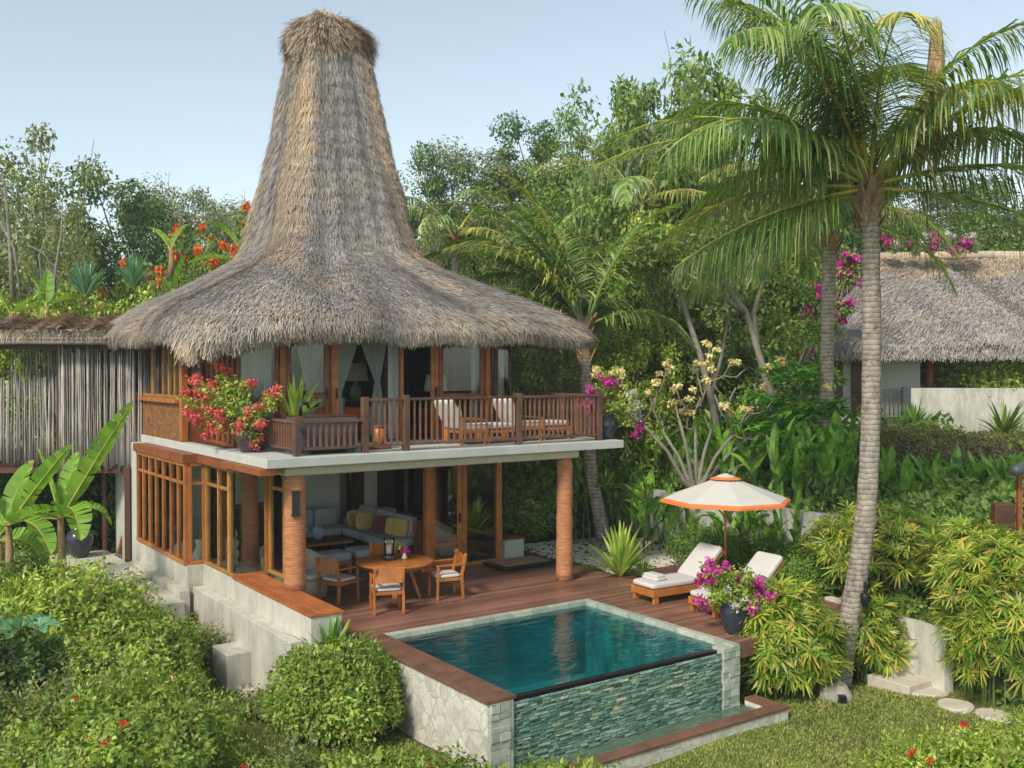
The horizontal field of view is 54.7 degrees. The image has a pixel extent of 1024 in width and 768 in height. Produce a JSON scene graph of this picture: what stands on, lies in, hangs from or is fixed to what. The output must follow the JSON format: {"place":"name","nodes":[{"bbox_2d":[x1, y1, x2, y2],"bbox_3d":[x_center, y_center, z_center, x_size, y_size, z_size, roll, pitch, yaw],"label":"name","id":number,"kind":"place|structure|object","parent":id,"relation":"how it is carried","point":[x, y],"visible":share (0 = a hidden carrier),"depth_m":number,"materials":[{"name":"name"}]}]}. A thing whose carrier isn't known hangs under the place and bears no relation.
{"place":"outdoors","nodes":[
{"label":"outdoors","id":0,"kind":"place"},
{"bbox_2d":[22,550,184,624],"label":"retaining wall","id":1,"kind":"structure","parent":0,"point":[176,602],"depth_m":21.37,"materials":[{"name":"concrete"}]},
{"bbox_2d":[0,0,1023,263],"label":"sky","id":2,"kind":"structure","parent":0,"point":[186,90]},
{"bbox_2d":[1,350,1023,767],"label":"ground","id":3,"kind":"structure","parent":0,"point":[957,684],"depth_m":16.61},
{"bbox_2d":[0,460,48,570],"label":"banana plant","id":4,"kind":"object","parent":3,"relation":"on","point":[17,481],"visible":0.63,"depth_m":19.94,"materials":[{"name":"green plant"}]},
{"bbox_2d":[0,146,62,298],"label":"slender tree","id":5,"kind":"object","parent":3,"relation":"on","point":[11,178],"visible":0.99,"depth_m":27.42,"materials":[{"name":"green plant"}]},
{"bbox_2d":[0,603,71,718],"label":"dark shrub","id":6,"kind":"object","parent":3,"relation":"on","point":[16,668],"visible":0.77,"depth_m":15.25,"materials":[{"name":"green plant"}]},
{"bbox_2d":[0,444,72,570],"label":"banana plant","id":7,"kind":"object","parent":3,"relation":"on","point":[42,474],"visible":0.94,"depth_m":19.02,"materials":[{"name":"green plant"}]},
{"bbox_2d":[0,289,96,538],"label":"leafy tree","id":8,"kind":"object","parent":3,"relation":"on","point":[5,358],"visible":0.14,"depth_m":26.05,"materials":[{"name":"green plant"}]},
{"bbox_2d":[0,122,112,431],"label":"slender tree","id":9,"kind":"object","parent":3,"relation":"on","point":[35,202],"visible":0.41,"depth_m":32.99,"materials":[{"name":"green plant"}]},
{"bbox_2d":[0,198,115,411],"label":"slender tree","id":10,"kind":"object","parent":3,"relation":"on","point":[79,237],"visible":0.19,"depth_m":28.84,"materials":[{"name":"green plant"}]},
{"bbox_2d":[0,400,133,574],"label":"banana plant","id":11,"kind":"object","parent":3,"relation":"on","point":[75,483],"visible":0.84,"depth_m":19.54,"materials":[{"name":"green plant"}]},
{"bbox_2d":[0,311,145,561],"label":"outdoor bathroom","id":12,"kind":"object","parent":3,"relation":"on","point":[34,334],"visible":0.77,"depth_m":23.41,"materials":[{"name":"grey wood"}]},
{"bbox_2d":[0,651,152,742],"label":"olive shrub","id":13,"kind":"object","parent":3,"relation":"on","point":[22,709],"visible":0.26,"depth_m":13.91,"materials":[{"name":"green plant"}]},
{"bbox_2d":[0,549,165,649],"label":"yellow shrub","id":14,"kind":"object","parent":3,"relation":"on","point":[78,597],"visible":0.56,"depth_m":17.25,"materials":[{"name":"green plant"}]},
{"bbox_2d":[26,278,162,552],"bbox_3d":[-11.001,1.031,26.924,3.718,7.803,3.187,0,1,-9],"label":"leafy tree","id":15,"kind":"object","parent":3,"relation":"on","point":[105,309],"visible":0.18,"depth_m":26.59,"materials":[{"name":"green plant"}]},
{"bbox_2d":[19,160,204,365],"bbox_3d":[-14.881,-3.359,38.296,7.107,10.280,7.838,0,1,12],"label":"broadleaf tree","id":16,"kind":"object","parent":3,"relation":"on","point":[127,210],"visible":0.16,"depth_m":36.66,"materials":[{"name":"green plant"}]},
{"bbox_2d":[36,588,208,696],"bbox_3d":[-6.500,4.363,16.575,2.931,1.761,4.828,-1,1,-32],"label":"clipped hedge","id":17,"kind":"object","parent":3,"relation":"on","point":[139,638],"visible":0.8,"depth_m":15.96,"materials":[{"name":"green plant"}]},
{"bbox_2d":[0,655,265,767],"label":"clipped hedge","id":18,"kind":"object","parent":3,"relation":"on","point":[143,726],"visible":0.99,"depth_m":12.65,"materials":[{"name":"green plant"}]},
{"bbox_2d":[92,223,228,313],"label":"flame tree","id":19,"kind":"object","parent":3,"relation":"on","point":[198,268],"visible":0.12,"depth_m":29.65,"materials":[{"name":"green plant"}]},
{"bbox_2d":[118,205,214,308],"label":"broadleaf tree","id":20,"kind":"object","parent":3,"relation":"on","point":[133,233],"visible":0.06,"depth_m":36.35,"materials":[{"name":"green plant"}]},
{"bbox_2d":[101,172,240,290],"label":"grey leaved tree","id":21,"kind":"object","parent":3,"relation":"on","point":[183,213],"visible":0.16,"depth_m":41.97,"materials":[{"name":"green plant"}]},
{"bbox_2d":[167,198,250,275],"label":"flame tree","id":22,"kind":"object","parent":3,"relation":"on","point":[212,242],"visible":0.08,"depth_m":31.99,"materials":[{"name":"green plant"}]},
{"bbox_2d":[212,642,252,690],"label":"concrete block","id":23,"kind":"structure","parent":3,"relation":"on","point":[231,661],"depth_m":17.18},
{"bbox_2d":[235,714,358,767],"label":"dry shrub","id":24,"kind":"object","parent":3,"relation":"on","point":[285,758],"visible":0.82,"depth_m":12.59,"materials":[{"name":"green plant"}]},
{"bbox_2d":[259,631,406,744],"bbox_3d":[-2.747,4.615,15.183,2.363,1.674,2.186,0,1,0],"label":"round shrub","id":25,"kind":"object","parent":3,"relation":"on","point":[356,696],"visible":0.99,"depth_m":14.66,"materials":[{"name":"green plant"}]},
{"bbox_2d":[98,7,623,691],"bbox_3d":[-3.542,-1.716,23.029,10.104,14.371,12.470,-1,1,-35],"label":"thatched villa","id":26,"kind":"object","parent":3,"relation":"on","point":[328,255],"visible":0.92,"depth_m":21.35,"materials":[{"name":"plant"}]},
{"bbox_2d":[128,343,178,397],"bbox_3d":[-8.276,-0.571,22.857,0.100,1.715,4.347,-1,1,-35],"label":"bedroom side window","id":27,"kind":"structure","parent":26,"relation":"in","point":[162,373],"depth_m":22.48,"materials":[{"name":"brown wood"}]},
{"bbox_2d":[136,452,189,564],"bbox_3d":[-7.607,2.602,21.464,0.110,2.060,3.664,-1,1,-35],"label":"bay window","id":28,"kind":"structure","parent":26,"relation":"in","point":[162,485],"depth_m":21.22,"materials":[{"name":"brown wood"}]},
{"bbox_2d":[203,464,237,576],"bbox_3d":[-5.730,2.631,19.457,0.110,2.060,1.700,-1,1,-35],"label":"side window","id":29,"kind":"structure","parent":26,"relation":"in","point":[219,483],"depth_m":19.45,"materials":[{"name":"brown wood"}]},
{"bbox_2d":[176,361,284,452],"bbox_3d":[-5.276,0.409,18.373,2.142,1.711,1.117,0,1,0],"label":"potted bougainvillea","id":30,"kind":"object","parent":26,"relation":"on","point":[248,426],"visible":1,"depth_m":18.27,"materials":[{"name":"red plant"}]},
{"bbox_2d":[241,346,271,417],"bbox_3d":[-5.141,-0.028,19.710,0.800,2.510,0.070,-1,1,-35],"label":"sheer curtain","id":31,"kind":"object","parent":26,"relation":"hanging from","point":[257,365],"visible":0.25,"depth_m":19.77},
{"bbox_2d":[286,402,357,454],"bbox_3d":[-3.517,0.788,18.333,1.140,0.948,0.720,-1,1,-35],"label":"soaking tub","id":32,"kind":"object","parent":26,"relation":"attached to","point":[316,417],"visible":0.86,"depth_m":18.04,"materials":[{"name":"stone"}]},
{"bbox_2d":[271,342,387,435],"bbox_3d":[-4.377,-0.018,23.163,2.080,2.400,2.350,-1,1,-35],"label":"canopy bed","id":33,"kind":"object","parent":26,"relation":"on","point":[320,403],"visible":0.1,"depth_m":22.79,"materials":[{"name":"brown wood"}]},
{"bbox_2d":[361,338,385,435],"bbox_3d":[-3.166,-0.068,22.504,0.850,2.510,0.056,-1,1,-35],"label":"sheer curtain","id":34,"kind":"object","parent":33,"relation":"hanging from","point":[374,351],"visible":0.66,"depth_m":22.55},
{"bbox_2d":[306,505,421,554],"bbox_3d":[-3.871,3.630,24.017,2.050,1.024,3.400,-1,1,-35],"label":"corner sofa","id":35,"kind":"object","parent":26,"relation":"on","point":[325,518],"visible":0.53,"depth_m":24.26,"materials":[{"name":"grey fabric"}]},
{"bbox_2d":[352,470,394,509],"bbox_3d":[-3.822,2.799,27.328,1.280,2.617,0.080,-1,1,-35],"label":"window","id":36,"kind":"structure","parent":26,"relation":"in","point":[385,478],"depth_m":27.41,"materials":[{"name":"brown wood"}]},
{"bbox_2d":[395,463,494,557],"bbox_3d":[-2.045,2.823,25.937,0.100,2.610,5.940,-1,1,-35],"label":"garden window","id":37,"kind":"structure","parent":26,"relation":"in","point":[480,477],"depth_m":25.04,"materials":[{"name":"clear glass"}]},
{"bbox_2d":[431,465,461,566],"bbox_3d":[-1.493,2.838,22.455,0.840,2.520,0.141,-1,1,-35],"label":"glass door","id":38,"kind":"structure","parent":26,"relation":"in","point":[458,468],"depth_m":22.51,"materials":[{"name":"brown wood"}]},
{"bbox_2d":[404,344,507,426],"bbox_3d":[-1.804,-0.153,25.587,0.090,2.628,6.120,-1,1,-35],"label":"garden side window","id":39,"kind":"structure","parent":26,"relation":"in","point":[456,361],"depth_m":25.46,"materials":[{"name":"clear glass"}]},
{"bbox_2d":[462,463,501,565],"bbox_3d":[-0.708,2.860,23.026,1.099,2.620,0.120,-1,1,-35],"label":"glass door","id":40,"kind":"structure","parent":26,"relation":"in","point":[498,466],"depth_m":23.23,"materials":[{"name":"brown wood"}]},
{"bbox_2d":[582,363,645,438],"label":"potted bougainvillea","id":41,"kind":"object","parent":26,"relation":"on","point":[620,405],"visible":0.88,"depth_m":21.70,"materials":[{"name":"plant"}]},
{"bbox_2d":[236,731,531,767],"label":"hedge","id":42,"kind":"object","parent":3,"relation":"on","point":[353,759],"visible":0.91,"depth_m":12.50,"materials":[{"name":"green plant"}]},
{"bbox_2d":[403,140,487,277],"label":"broadleaf tree","id":43,"kind":"object","parent":3,"relation":"on","point":[434,186],"visible":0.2,"depth_m":41.17,"materials":[{"name":"green plant"}]},
{"bbox_2d":[396,135,532,279],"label":"grey leaved tree","id":44,"kind":"object","parent":3,"relation":"on","point":[495,168],"visible":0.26,"depth_m":43.24,"materials":[{"name":"green plant"}]},
{"bbox_2d":[405,187,535,274],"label":"distant palm","id":45,"kind":"object","parent":3,"relation":"on","point":[454,234],"visible":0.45,"depth_m":35.73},
{"bbox_2d":[0,414,1023,564],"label":"shady undergrowth","id":46,"kind":"object","parent":3,"relation":"on","point":[980,496],"visible":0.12,"depth_m":22.53,"materials":[{"name":"green plant"}]},
{"bbox_2d":[2,200,1023,555],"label":"hillside undergrowth","id":47,"kind":"object","parent":3,"relation":"on","point":[900,422],"visible":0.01,"depth_m":28.60,"materials":[{"name":"green plant"}]},
{"bbox_2d":[467,109,562,259],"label":"broadleaf tree","id":48,"kind":"object","parent":3,"relation":"on","point":[517,125],"visible":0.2,"depth_m":42.89,"materials":[{"name":"green plant"}]},
{"bbox_2d":[474,184,603,358],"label":"broadleaf tree","id":49,"kind":"object","parent":3,"relation":"on","point":[542,203],"visible":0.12,"depth_m":34.80,"materials":[{"name":"green plant"}]},
{"bbox_2d":[502,458,587,541],"bbox_3d":[0.324,2.575,26.271,3.008,3.213,3.150,-1,1,-41],"label":"shade shrub","id":50,"kind":"object","parent":3,"relation":"on","point":[533,513],"visible":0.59,"depth_m":25.42,"materials":[{"name":"green plant"}]},
{"bbox_2d":[503,294,602,464],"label":"slender tree","id":51,"kind":"object","parent":3,"relation":"on","point":[548,372],"visible":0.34,"depth_m":26.99,"materials":[{"name":"green plant"}]},
{"bbox_2d":[424,170,697,540],"bbox_3d":[1.090,-0.741,26.007,7.296,9.422,5.047,0,1,0],"label":"coconut palm","id":52,"kind":"object","parent":3,"relation":"on","point":[590,314],"visible":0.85,"depth_m":25.10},
{"bbox_2d":[358,599,789,767],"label":"swimming pool","id":53,"kind":"structure","parent":3,"relation":"on","point":[590,678],"depth_m":15.43,"materials":[{"name":"liquid"}]},
{"bbox_2d":[513,103,639,238],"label":"broadleaf tree","id":54,"kind":"object","parent":3,"relation":"on","point":[549,176],"visible":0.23,"depth_m":40.83,"materials":[{"name":"green plant"}]},
{"bbox_2d":[321,556,839,657],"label":"wooden deck","id":55,"kind":"structure","parent":3,"relation":"on","point":[488,591],"depth_m":19.41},
{"bbox_2d":[315,557,359,605],"bbox_3d":[-3.392,3.781,19.233,0.595,0.883,0.642,1,1,37],"label":"dining chair","id":56,"kind":"object","parent":55,"relation":"on","point":[337,578],"visible":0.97,"depth_m":19.09,"materials":[{"name":"brown wood"}]},
{"bbox_2d":[369,567,404,615],"bbox_3d":[-2.319,3.793,18.407,0.595,0.883,0.642,0,1,-15],"label":"dining chair","id":57,"kind":"object","parent":55,"relation":"on","point":[388,580],"visible":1,"depth_m":18.18,"materials":[{"name":"brown wood"}]},
{"bbox_2d":[356,553,432,603],"bbox_3d":[-2.310,3.847,19.494,1.520,0.757,1.520,-1,1,-35],"label":"dining table","id":58,"kind":"object","parent":55,"relation":"on","point":[412,562],"visible":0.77,"depth_m":19.37,"materials":[{"name":"brown wood"}]},
{"bbox_2d":[631,542,724,604],"bbox_3d":[3.349,3.736,19.707,1.950,0.956,0.680,-1,1,-32],"label":"sun lounger","id":59,"kind":"object","parent":55,"relation":"on","point":[680,581],"visible":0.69,"depth_m":19.46,"materials":[{"name":"fabric"}]},
{"bbox_2d":[660,473,790,569],"bbox_3d":[4.332,3.010,20.118,2.467,2.397,2.467,0,1,-23],"label":"parasol","id":60,"kind":"object","parent":55,"relation":"on","point":[725,492],"visible":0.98,"depth_m":19.48,"materials":[{"name":"white fabric"}]},
{"bbox_2d":[692,556,776,634],"bbox_3d":[3.770,3.593,16.907,1.408,1.325,1.142,0,1,0],"label":"potted bougainvillea","id":61,"kind":"object","parent":55,"relation":"on","point":[735,595],"visible":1,"depth_m":16.72,"materials":[{"name":"plant"}]},
{"bbox_2d":[532,178,656,352],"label":"leafy tree","id":62,"kind":"object","parent":3,"relation":"on","point":[597,233],"visible":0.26,"depth_m":30.40,"materials":[{"name":"green plant"}]},
{"bbox_2d":[524,536,684,573],"bbox_3d":[2.666,4.188,24.517,3.392,0.166,4.589,-1,1,-35],"label":"pebble bed","id":63,"kind":"object","parent":3,"relation":"on","point":[593,552],"visible":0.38,"depth_m":24.66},
{"bbox_2d":[579,520,655,576],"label":"spider lily","id":64,"kind":"object","parent":3,"relation":"on","point":[621,561],"visible":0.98,"depth_m":21.46,"materials":[{"name":"green plant"}]},
{"bbox_2d":[557,73,681,272],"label":"leafy tree","id":65,"kind":"object","parent":3,"relation":"on","point":[630,103],"visible":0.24,"depth_m":35.38,"materials":[{"name":"green plant"}]},
{"bbox_2d":[562,283,689,449],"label":"broadleaf tree","id":66,"kind":"object","parent":3,"relation":"on","point":[643,331],"visible":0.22,"depth_m":28.16,"materials":[{"name":"green plant"}]},
{"bbox_2d":[526,123,729,243],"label":"distant palm","id":67,"kind":"object","parent":3,"relation":"on","point":[618,195],"visible":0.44,"depth_m":31.91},
{"bbox_2d":[579,323,687,483],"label":"leafy tree","id":68,"kind":"object","parent":3,"relation":"on","point":[638,351],"visible":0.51,"depth_m":26.80,"materials":[{"name":"green plant"}]},
{"bbox_2d":[600,209,712,408],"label":"leafy tree","id":69,"kind":"object","parent":3,"relation":"on","point":[700,323],"visible":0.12,"depth_m":29.16,"materials":[{"name":"green plant"}]},
{"bbox_2d":[621,399,697,489],"bbox_3d":[4.053,1.622,27.020,2.155,2.594,1.693,0,1,15],"label":"heliconia","id":70,"kind":"object","parent":3,"relation":"on","point":[676,439],"visible":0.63,"depth_m":26.64,"materials":[{"name":"green plant"}]},
{"bbox_2d":[626,470,698,555],"bbox_3d":[3.900,3.156,24.612,1.868,2.100,1.567,0,1,28],"label":"heliconia","id":71,"kind":"object","parent":3,"relation":"on","point":[670,517],"visible":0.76,"depth_m":24.53,"materials":[{"name":"green plant"}]},
{"bbox_2d":[595,51,732,309],"bbox_3d":[5.378,-6.145,34.929,4.808,11.134,4.461,0,1,-2],"label":"broadleaf tree","id":72,"kind":"object","parent":3,"relation":"on","point":[650,98],"visible":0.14,"depth_m":34.56,"materials":[{"name":"green plant"}]},
{"bbox_2d":[624,231,739,473],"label":"leaning tree","id":73,"kind":"object","parent":3,"relation":"on","point":[660,305],"visible":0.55,"depth_m":26.32,"materials":[{"name":"green plant"}]},
{"bbox_2d":[636,309,775,433],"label":"broadleaf tree","id":74,"kind":"object","parent":3,"relation":"on","point":[691,357],"visible":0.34,"depth_m":27.68,"materials":[{"name":"green plant"}]},
{"bbox_2d":[677,394,734,489],"bbox_3d":[5.167,1.594,26.399,1.416,2.762,2.548,0,1,-16],"label":"heliconia","id":75,"kind":"object","parent":3,"relation":"on","point":[713,446],"visible":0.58,"depth_m":25.93,"materials":[{"name":"green plant"}]},
{"bbox_2d":[660,516,760,569],"bbox_3d":[4.600,3.605,22.486,1.781,1.265,2.893,-1,1,-35],"label":"box hedge","id":76,"kind":"object","parent":3,"relation":"on","point":[686,543],"visible":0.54,"depth_m":22.33,"materials":[{"name":"green plant"}]},
{"bbox_2d":[614,217,822,494],"bbox_3d":[5.390,-0.214,25.982,5.435,8.690,3.660,0,1,14],"label":"leaning tree","id":77,"kind":"object","parent":3,"relation":"on","point":[752,325],"visible":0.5,"depth_m":25.60,"materials":[{"name":"green plant"}]},
{"bbox_2d":[643,31,802,310],"bbox_3d":[7.274,-5.691,34.218,5.782,11.622,5.585,0,1,8],"label":"leafy tree","id":78,"kind":"object","parent":3,"relation":"on","point":[718,91],"visible":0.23,"depth_m":32.92,"materials":[{"name":"green plant"}]},
{"bbox_2d":[637,214,811,427],"bbox_3d":[6.230,-1.756,29.964,4.985,6.811,4.626,0,1,-5],"label":"broadleaf tree","id":79,"kind":"object","parent":3,"relation":"on","point":[737,314],"visible":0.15,"depth_m":28.91,"materials":[{"name":"green plant"}]},
{"bbox_2d":[641,339,860,487],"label":"frangipani tree","id":80,"kind":"object","parent":3,"relation":"on","point":[690,478],"visible":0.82,"depth_m":24.45,"materials":[{"name":"green plant"}]},
{"bbox_2d":[701,306,849,430],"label":"leafy tree","id":81,"kind":"object","parent":3,"relation":"on","point":[774,339],"visible":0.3,"depth_m":27.37,"materials":[{"name":"green plant"}]},
{"bbox_2d":[725,409,827,507],"bbox_3d":[6.403,1.793,23.772,2.013,2.508,2.345,-1,1,-42],"label":"heliconia","id":82,"kind":"object","parent":3,"relation":"on","point":[753,455],"visible":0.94,"depth_m":23.62,"materials":[{"name":"green plant"}]},
{"bbox_2d":[601,485,951,594],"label":"retaining wall","id":83,"kind":"structure","parent":3,"relation":"on","point":[805,517],"depth_m":23.21,"materials":[{"name":"paint"}]},
{"bbox_2d":[723,528,841,590],"bbox_3d":[5.597,3.642,20.642,1.690,1.245,3.166,-1,1,-35],"label":"box hedge","id":84,"kind":"object","parent":3,"relation":"on","point":[797,568],"visible":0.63,"depth_m":20.14,"materials":[{"name":"green plant"}]},
{"bbox_2d":[723,220,844,391],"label":"broadleaf tree","id":85,"kind":"object","parent":3,"relation":"on","point":[792,292],"visible":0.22,"depth_m":29.70,"materials":[{"name":"green plant"}]},
{"bbox_2d":[725,573,860,701],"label":"lady palm","id":86,"kind":"object","parent":3,"relation":"on","point":[794,623],"visible":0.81,"depth_m":16.59,"materials":[{"name":"green plant"}]},
{"bbox_2d":[566,0,1023,687],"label":"coconut palm","id":87,"kind":"object","parent":3,"relation":"on","point":[864,184],"visible":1,"depth_m":17.50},
{"bbox_2d":[785,405,859,509],"bbox_3d":[7.364,1.768,23.617,1.960,2.565,2.734,1,1,42],"label":"heliconia","id":88,"kind":"object","parent":3,"relation":"on","point":[836,465],"visible":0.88,"depth_m":23.01,"materials":[{"name":"green plant"}]},
{"bbox_2d":[790,244,860,360],"bbox_3d":[9.506,-2.430,29.449,2.403,3.530,1.259,0,1,0],"label":"climbing bougainvillea","id":89,"kind":"object","parent":3,"relation":"on","point":[845,273],"visible":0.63,"depth_m":29.38,"materials":[{"name":"purple plant"}]},
{"bbox_2d":[690,108,989,505],"bbox_3d":[7.850,-1.430,23.864,6.113,9.425,6.822,1,1,44],"label":"coconut palm","id":90,"kind":"object","parent":3,"relation":"on","point":[829,265],"visible":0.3,"depth_m":23.95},
{"bbox_2d":[786,497,945,600],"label":"lady palm","id":91,"kind":"object","parent":3,"relation":"on","point":[896,535],"visible":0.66,"depth_m":19.25,"materials":[{"name":"green plant"}]},
{"bbox_2d":[835,579,916,681],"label":"lady palm","id":92,"kind":"object","parent":3,"relation":"on","point":[876,615],"visible":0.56,"depth_m":17.57,"materials":[{"name":"green plant"}]},
{"bbox_2d":[751,424,1023,493],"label":"clipped hedge","id":93,"kind":"object","parent":3,"relation":"on","point":[929,444],"visible":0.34,"depth_m":26.30,"materials":[{"name":"green plant"}]},
{"bbox_2d":[824,596,953,692],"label":"curved wall","id":94,"kind":"structure","parent":3,"relation":"on","point":[927,655],"depth_m":17.48,"materials":[{"name":"paint"}]},
{"bbox_2d":[854,649,931,695],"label":"garden steps","id":95,"kind":"structure","parent":3,"relation":"on","point":[905,681],"depth_m":17.40,"materials":[{"name":"stone"}]},
{"bbox_2d":[878,445,933,505],"bbox_3d":[9.469,2.446,23.990,1.819,1.931,1.739,-1,1,-42],"label":"heliconia","id":96,"kind":"object","parent":3,"relation":"on","point":[908,479],"visible":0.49,"depth_m":23.85,"materials":[{"name":"green plant"}]},
{"bbox_2d":[804,251,1023,434],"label":"garden villa","id":97,"kind":"object","parent":3,"relation":"on","point":[929,319],"visible":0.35,"depth_m":32.24,"materials":[{"name":"plant"}]},
{"bbox_2d":[879,230,980,257],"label":"ridge bougainvillea","id":98,"kind":"object","parent":97,"relation":"on","point":[932,247],"visible":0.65,"depth_m":33.84,"materials":[{"name":"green plant"}]},
{"bbox_2d":[945,356,1023,389],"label":"terrace bush","id":99,"kind":"object","parent":97,"relation":"on","point":[1008,373],"visible":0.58,"depth_m":31.78,"materials":[{"name":"green plant"}]},
{"bbox_2d":[838,706,1023,767],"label":"corner shrub","id":100,"kind":"object","parent":3,"relation":"on","point":[985,752],"visible":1,"depth_m":12.88,"materials":[{"name":"green plant"}]},
{"bbox_2d":[878,525,1023,708],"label":"slope ground cover","id":101,"kind":"object","parent":3,"relation":"on","point":[905,597],"visible":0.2,"depth_m":18.47,"materials":[{"name":"green plant"}]},
{"bbox_2d":[881,171,1023,251],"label":"grey leaved tree","id":102,"kind":"object","parent":3,"relation":"on","point":[915,210],"visible":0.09,"depth_m":42.30,"materials":[{"name":"green plant"}]},
{"bbox_2d":[906,512,1018,615],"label":"lady palm","id":103,"kind":"object","parent":3,"relation":"on","point":[935,569],"visible":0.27,"depth_m":18.19,"materials":[{"name":"green plant"}]},
{"bbox_2d":[927,518,1023,707],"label":"lady palm","id":104,"kind":"object","parent":3,"relation":"on","point":[984,594],"visible":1,"depth_m":16.30,"materials":[{"name":"green plant"}]},
{"bbox_2d":[187,652,1023,767],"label":"lawn grass","id":105,"kind":"structure","parent":0,"point":[882,693],"depth_m":15.28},
{"bbox_3d":[10.327,4.338,18.250,3.353,2.400,3.802,0,1,0],"label":"terrace wall","id":106,"kind":"object","parent":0,"visible":0},
{"bbox_2d":[991,461,1023,541],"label":"wooden gate post","id":107,"kind":"object","parent":106,"relation":"on","point":[1003,512],"visible":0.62,"depth_m":18.24,"materials":[{"name":"brown wood"}]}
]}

